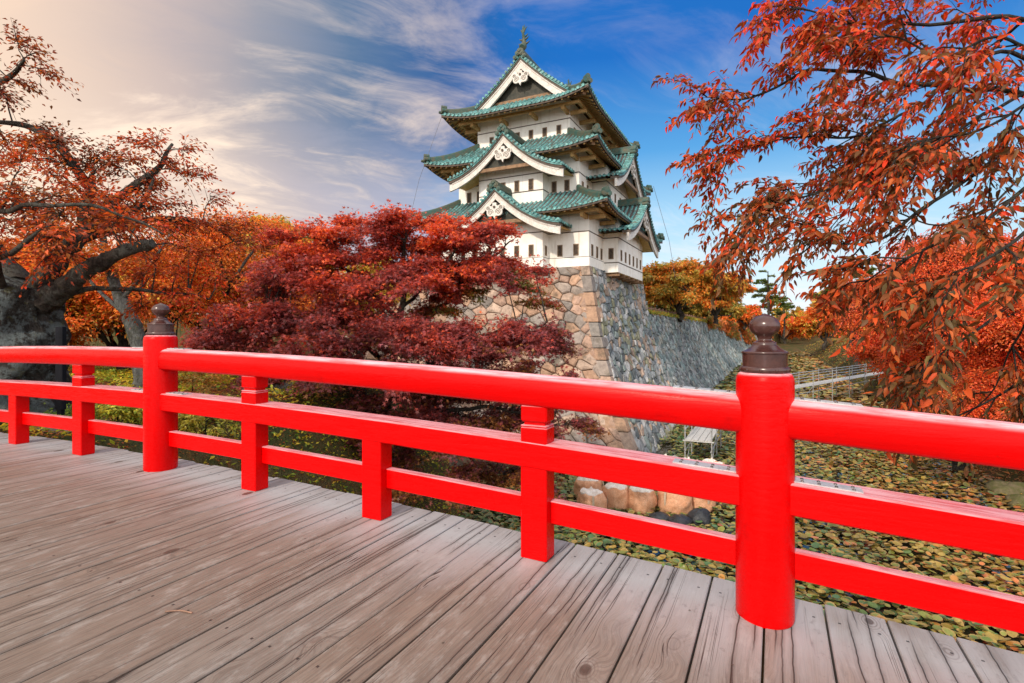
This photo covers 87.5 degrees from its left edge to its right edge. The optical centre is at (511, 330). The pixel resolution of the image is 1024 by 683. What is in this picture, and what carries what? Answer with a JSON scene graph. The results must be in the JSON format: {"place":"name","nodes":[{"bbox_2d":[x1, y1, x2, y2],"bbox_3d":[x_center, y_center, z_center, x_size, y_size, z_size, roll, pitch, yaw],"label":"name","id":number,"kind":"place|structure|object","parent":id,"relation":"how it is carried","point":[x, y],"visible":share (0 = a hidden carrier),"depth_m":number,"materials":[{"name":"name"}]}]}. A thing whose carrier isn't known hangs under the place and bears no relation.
{"place":"outdoors","nodes":[
{"label":"outdoors","id":0,"kind":"place"},
{"bbox_2d":[0,315,1023,518],"bbox_3d":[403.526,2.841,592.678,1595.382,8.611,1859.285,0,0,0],"label":"ground","id":1,"kind":"structure","parent":0,"point":[796,344],"depth_m":13.67,"materials":[{"name":"green plant"}]},
{"bbox_2d":[0,220,145,323],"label":"cherry tree","id":2,"kind":"object","parent":1,"relation":"on","point":[16,257],"visible":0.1,"depth_m":23.49,"materials":[{"name":"orange plant"}]},
{"bbox_2d":[43,402,102,419],"bbox_3d":[-7.125,1.435,8.644,1.026,0.750,0.960,0,0,0],"label":"shrub","id":3,"kind":"object","parent":1,"relation":"on","point":[68,411],"visible":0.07,"depth_m":8.46,"materials":[{"name":"green plant"}]},
{"bbox_2d":[67,324,89,345],"bbox_3d":[-17.416,-0.147,16.943,6.057,3.674,5.322,0,0,29],"label":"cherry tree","id":4,"kind":"object","parent":1,"relation":"on","point":[71,343],"visible":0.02,"depth_m":17.72,"materials":[{"name":"orange plant"}]},
{"bbox_2d":[95,404,142,424],"bbox_3d":[-6.593,1.429,8.934,1.073,0.689,0.864,0,0,22],"label":"shrub","id":5,"kind":"object","parent":1,"relation":"on","point":[122,413],"visible":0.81,"depth_m":8.78,"materials":[{"name":"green plant"}]},
{"bbox_2d":[21,192,220,387],"bbox_3d":[-9.935,-0.974,13.463,4.587,5.268,2.357,0,0,8],"label":"pale tree","id":6,"kind":"object","parent":1,"relation":"on","point":[135,332],"visible":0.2,"depth_m":13.34,"materials":[{"name":"orange plant"}]},
{"bbox_2d":[25,253,233,371],"bbox_3d":[-13.347,-0.559,17.487,7.387,4.517,5.970,0,0,0],"label":"cherry tree","id":7,"kind":"object","parent":1,"relation":"on","point":[87,313],"visible":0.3,"depth_m":16.66,"materials":[{"name":"orange plant"}]},
{"bbox_2d":[0,18,283,425],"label":"old cherry tree","id":8,"kind":"object","parent":1,"relation":"on","point":[33,305],"visible":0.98,"depth_m":8.97,"materials":[{"name":"orange plant"}]},
{"bbox_2d":[178,371,228,393],"bbox_3d":[-7.411,1.134,12.504,1.402,0.879,1.622,0,0,0],"label":"shrub","id":9,"kind":"object","parent":1,"relation":"on","point":[193,379],"visible":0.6,"depth_m":12.33,"materials":[{"name":"green plant"}]},
{"bbox_2d":[178,413,240,436],"bbox_3d":[-5.622,1.632,9.746,1.312,0.705,1.258,0,0,-41],"label":"shrub","id":10,"kind":"object","parent":1,"relation":"on","point":[189,420],"visible":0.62,"depth_m":9.46,"materials":[{"name":"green plant"}]},
{"bbox_2d":[95,202,361,350],"bbox_3d":[-11.627,-1.476,21.374,10.631,6.923,9.519,0,0,29],"label":"cherry tree","id":11,"kind":"object","parent":1,"relation":"on","point":[237,266],"visible":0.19,"depth_m":19.31,"materials":[{"name":"orange plant"}]},
{"bbox_2d":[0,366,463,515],"bbox_3d":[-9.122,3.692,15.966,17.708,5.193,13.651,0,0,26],"label":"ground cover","id":12,"kind":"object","parent":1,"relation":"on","point":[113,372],"visible":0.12,"depth_m":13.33,"materials":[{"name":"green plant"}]},
{"bbox_2d":[0,365,470,512],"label":"fallen leaves","id":13,"kind":"object","parent":1,"relation":"on","point":[220,391],"visible":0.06,"depth_m":12.74,"materials":[{"name":"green plant"}]},
{"bbox_2d":[221,214,315,338],"bbox_3d":[-13.895,0.263,30.130,7.881,13.786,6.077,0,0,-14],"label":"cherry tree","id":14,"kind":"object","parent":1,"relation":"on","point":[286,222],"visible":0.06,"depth_m":29.20,"materials":[{"name":"orange plant"}]},
{"bbox_2d":[267,384,285,393],"bbox_3d":[-6.002,1.509,13.596,0.581,0.302,0.564,0,0,9],"label":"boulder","id":15,"kind":"object","parent":1,"relation":"on","point":[274,385],"visible":0.3,"depth_m":13.49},
{"bbox_2d":[274,380,295,393],"bbox_3d":[-5.896,1.445,14.004,0.744,0.382,1.018,0,0,4],"label":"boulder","id":16,"kind":"object","parent":1,"relation":"on","point":[284,386],"visible":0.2,"depth_m":13.57,"materials":[{"name":"grey stone"}]},
{"bbox_2d":[279,379,337,395],"bbox_3d":[-5.297,1.314,13.745,1.633,0.695,1.464,0,0,45],"label":"shrub","id":17,"kind":"object","parent":1,"relation":"on","point":[293,382],"visible":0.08,"depth_m":13.09,"materials":[{"name":"green plant"}]},
{"bbox_2d":[288,257,411,358],"bbox_3d":[-8.104,-1.213,25.808,6.688,6.065,6.842,0,0,0],"label":"cherry tree","id":18,"kind":"object","parent":1,"relation":"on","point":[368,269],"visible":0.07,"depth_m":25.51,"materials":[{"name":"red plant"}]},
{"bbox_2d":[178,199,610,513],"bbox_3d":[-3.105,0.594,15.135,11.823,8.844,6.037,0,0,0],"label":"japanese maple","id":19,"kind":"object","parent":1,"relation":"on","point":[412,332],"visible":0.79,"depth_m":14.83,"materials":[{"name":"red plant"}]},
{"bbox_2d":[151,292,858,338],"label":"wood","id":20,"kind":"object","parent":1,"relation":"on","point":[813,303],"depth_m":195.71,"materials":[{"name":"orange plant"}]},
{"bbox_2d":[0,432,1023,682],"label":"footbridge","id":21,"kind":"object","parent":1,"relation":"on","point":[110,558],"visible":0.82,"depth_m":2.74,"materials":[{"name":"grey wood"}]},
{"bbox_2d":[165,610,192,613],"bbox_3d":[-1.604,1.355,2.578,0.133,0.010,0.019,0,0,2],"label":"twig","id":22,"kind":"object","parent":21,"relation":"on","point":[179,610],"visible":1,"depth_m":2.58,"materials":[{"name":"brown wood"}]},
{"bbox_2d":[0,303,1023,633],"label":"railing","id":23,"kind":"object","parent":21,"relation":"on","point":[764,413],"visible":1,"depth_m":3.06,"materials":[{"name":"red paint"}]},
{"bbox_2d":[346,266,678,452],"bbox_3d":[0.129,1.627,39.133,23.562,10.987,18.794,0,0,26],"label":"keep stone base","id":24,"kind":"object","parent":1,"relation":"on","point":[607,320],"visible":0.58,"depth_m":31.89,"materials":[{"name":"grey stone"}]},
{"bbox_2d":[408,25,674,283],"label":"castle keep","id":25,"kind":"structure","parent":24,"relation":"on","point":[548,163],"depth_m":33.83,"materials":[{"name":"white paint"}]},
{"bbox_2d":[648,306,705,318],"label":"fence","id":26,"kind":"object","parent":1,"relation":"on","point":[658,309],"visible":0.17,"depth_m":54.52,"materials":[{"name":"brown wood"}]},
{"bbox_2d":[647,299,709,314],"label":"cherry tree","id":27,"kind":"object","parent":1,"relation":"on","point":[686,308],"visible":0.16,"depth_m":83.06,"materials":[{"name":"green plant"}]},
{"bbox_2d":[648,313,771,388],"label":"moat wall","id":28,"kind":"structure","parent":1,"relation":"on","point":[693,353],"depth_m":58.10,"materials":[{"name":"stone"}]},
{"bbox_2d":[648,309,738,326],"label":"grass","id":29,"kind":"structure","parent":28,"relation":"on","point":[668,314],"depth_m":53.29,"materials":[{"name":"green plant"}]},
{"bbox_2d":[642,256,747,321],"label":"cherry tree","id":30,"kind":"object","parent":28,"relation":"on","point":[682,286],"visible":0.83,"depth_m":53.09,"materials":[{"name":"orange plant"}]},
{"bbox_2d":[706,315,774,344],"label":"wall creeper","id":31,"kind":"object","parent":28,"relation":"attached to","point":[729,328],"depth_m":105.55,"materials":[{"name":"orange plant"}]},
{"bbox_2d":[684,302,748,321],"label":"cherry tree","id":32,"kind":"object","parent":1,"relation":"on","point":[736,311],"visible":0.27,"depth_m":101.08,"materials":[{"name":"orange plant"}]},
{"bbox_2d":[687,278,756,323],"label":"cherry tree","id":33,"kind":"object","parent":1,"relation":"on","point":[721,303],"visible":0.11,"depth_m":71.75,"materials":[{"name":"orange plant"}]},
{"bbox_2d":[719,303,761,329],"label":"cherry tree","id":34,"kind":"object","parent":1,"relation":"on","point":[744,320],"visible":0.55,"depth_m":116.38,"materials":[{"name":"orange plant"}]},
{"bbox_2d":[746,270,789,314],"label":"pine tree","id":35,"kind":"object","parent":1,"relation":"on","point":[768,287],"visible":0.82,"depth_m":100.48,"materials":[{"name":"green plant"}]},
{"bbox_2d":[766,302,795,337],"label":"pine tree","id":36,"kind":"object","parent":1,"relation":"on","point":[778,310],"visible":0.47,"depth_m":139.94,"materials":[{"name":"green plant"}]},
{"bbox_2d":[777,317,809,343],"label":"cherry tree","id":37,"kind":"object","parent":1,"relation":"on","point":[792,333],"visible":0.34,"depth_m":173.68,"materials":[{"name":"orange plant"}]},
{"bbox_2d":[786,310,865,350],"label":"cherry tree","id":38,"kind":"object","parent":1,"relation":"on","point":[806,326],"visible":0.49,"depth_m":124.78,"materials":[{"name":"orange plant"}]},
{"bbox_2d":[651,0,1023,482],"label":"cherry tree","id":39,"kind":"object","parent":1,"relation":"on","point":[921,156],"visible":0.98,"depth_m":4.68,"materials":[{"name":"orange plant"}]},
{"bbox_2d":[791,364,883,400],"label":"gangway","id":40,"kind":"object","parent":1,"relation":"on","point":[832,380],"visible":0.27,"depth_m":47.62,"materials":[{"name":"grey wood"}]},
{"bbox_2d":[805,303,875,375],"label":"cherry tree","id":41,"kind":"object","parent":1,"relation":"on","point":[809,313],"visible":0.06,"depth_m":71.88,"materials":[{"name":"orange plant"}]},
{"bbox_2d":[808,264,876,345],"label":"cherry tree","id":42,"kind":"object","parent":1,"relation":"on","point":[871,270],"visible":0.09,"depth_m":82.41,"materials":[{"name":"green plant"}]},
{"bbox_2d":[826,272,900,408],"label":"cherry tree","id":43,"kind":"object","parent":1,"relation":"on","point":[848,288],"visible":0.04,"depth_m":41.80,"materials":[{"name":"orange plant"}]},
{"bbox_2d":[805,338,1009,475],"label":"grass","id":44,"kind":"structure","parent":1,"relation":"on","point":[835,348],"depth_m":99.13,"materials":[{"name":"green plant"}]},
{"bbox_2d":[826,229,1023,477],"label":"cherry tree","id":45,"kind":"object","parent":1,"relation":"on","point":[952,257],"visible":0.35,"depth_m":22.95,"materials":[{"name":"orange plant"}]},
{"bbox_2d":[842,328,1008,412],"bbox_3d":[22.984,3.195,30.088,7.439,7.867,7.214,0,0,0],"label":"cherry tree","id":46,"kind":"object","parent":1,"relation":"on","point":[873,352],"visible":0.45,"depth_m":29.03,"materials":[{"name":"orange plant"}]},
{"bbox_2d":[919,365,1023,422],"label":"cherry tree","id":47,"kind":"object","parent":1,"relation":"on","point":[978,382],"visible":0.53,"depth_m":18.49,"materials":[{"name":"orange plant"}]},
{"bbox_2d":[926,288,1023,382],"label":"cherry tree","id":48,"kind":"object","parent":1,"relation":"on","point":[1006,327],"visible":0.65,"depth_m":19.17,"materials":[{"name":"orange plant"}]},
{"bbox_2d":[969,412,1023,493],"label":"fallen leaves","id":49,"kind":"object","parent":1,"relation":"on","point":[999,470],"depth_m":23.01,"materials":[{"name":"brown plant"}]},
{"bbox_2d":[983,479,1023,496],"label":"boulder","id":50,"kind":"object","parent":1,"relation":"on","point":[996,486],"visible":0.56,"depth_m":20.73,"materials":[{"name":"stone"}]},
{"bbox_2d":[1005,494,1023,509],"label":"boulder","id":51,"kind":"object","parent":1,"relation":"on","point":[1015,499],"visible":0.62,"depth_m":19.51,"materials":[{"name":"stone"}]},
{"bbox_2d":[0,0,1023,316],"label":"sky","id":52,"kind":"structure","parent":0,"point":[304,108],"materials":[{"name":"blue"}]},
{"bbox_2d":[448,360,1023,652],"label":"water","id":53,"kind":"structure","parent":0,"point":[665,447],"depth_m":16.24,"materials":[{"name":"green liquid"}]},
{"bbox_2d":[574,477,603,499],"bbox_3d":[2.968,6.019,20.613,1.145,1.028,1.152,0,0,-9],"label":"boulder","id":54,"kind":"object","parent":53,"relation":"on","point":[582,482],"visible":0.44,"depth_m":20.22,"materials":[{"name":"brown stone"}]},
{"bbox_2d":[577,487,607,508],"bbox_3d":[2.800,6.040,19.006,1.056,0.985,1.056,0,0,-33],"label":"bulk sack","id":55,"kind":"object","parent":53,"relation":"on","point":[591,496],"visible":0.77,"depth_m":18.65,"materials":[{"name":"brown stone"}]},
{"bbox_2d":[602,482,628,510],"bbox_3d":[3.763,5.984,19.402,1.076,1.096,1.068,0,0,10],"label":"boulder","id":56,"kind":"object","parent":53,"relation":"on","point":[617,494],"visible":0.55,"depth_m":19.00,"materials":[{"name":"brown stone"}]},
{"bbox_2d":[628,486,656,515],"bbox_3d":[4.679,5.984,19.203,1.057,1.099,1.128,0,0,-30],"label":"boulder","id":57,"kind":"object","parent":53,"relation":"on","point":[642,500],"visible":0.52,"depth_m":18.80,"materials":[{"name":"brown stone"}]},
{"bbox_2d":[646,511,670,520],"bbox_3d":[4.977,6.313,17.990,0.946,0.375,0.740,0,0,25],"label":"black sack","id":58,"kind":"object","parent":53,"relation":"on","point":[661,515],"visible":0.37,"depth_m":17.90,"materials":[{"name":"stone"}]},
{"bbox_2d":[657,491,692,513],"bbox_3d":[5.784,5.970,18.991,1.253,1.133,1.265,0,0,20],"label":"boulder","id":59,"kind":"object","parent":53,"relation":"on","point":[672,503],"visible":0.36,"depth_m":18.50,"materials":[{"name":"brown stone"}]},
{"bbox_2d":[667,514,693,524],"bbox_3d":[5.557,6.292,17.681,0.846,0.417,1.017,0,0,27],"label":"black sack","id":60,"kind":"object","parent":53,"relation":"on","point":[681,519],"visible":0.47,"depth_m":17.51,"materials":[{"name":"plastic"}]},
{"bbox_2d":[687,508,710,527],"bbox_3d":[6.256,6.215,17.895,0.802,0.570,0.806,0,0,10],"label":"black sack","id":61,"kind":"object","parent":53,"relation":"on","point":[703,515],"visible":0.71,"depth_m":17.62,"materials":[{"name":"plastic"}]},
{"bbox_2d":[683,425,720,457],"bbox_3d":[9.820,5.385,27.328,1.400,2.430,4.800,0,0,26],"label":"scaffold","id":62,"kind":"object","parent":53,"relation":"in","point":[701,435],"visible":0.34,"depth_m":26.30,"materials":[{"name":"grey wood"}]},
{"bbox_2d":[692,497,715,512],"bbox_3d":[6.828,5.992,19.402,1.068,1.080,1.083,0,0,-40],"label":"bulk sack","id":63,"kind":"object","parent":53,"relation":"on","point":[703,503],"visible":0.14,"depth_m":18.93,"materials":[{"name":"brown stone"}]},
{"bbox_2d":[702,458,724,463],"bbox_3d":[8.603,5.998,22.996,1.144,1.080,1.143,0,0,39],"label":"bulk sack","id":64,"kind":"object","parent":53,"relation":"on","point":[711,460],"visible":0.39,"depth_m":22.97,"materials":[{"name":"white fabric"}]},
{"bbox_2d":[459,351,1023,653],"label":"lily pads","id":65,"kind":"object","parent":53,"relation":"on","point":[798,361],"visible":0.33,"depth_m":17.10,"materials":[{"name":"plant"}]}
]}

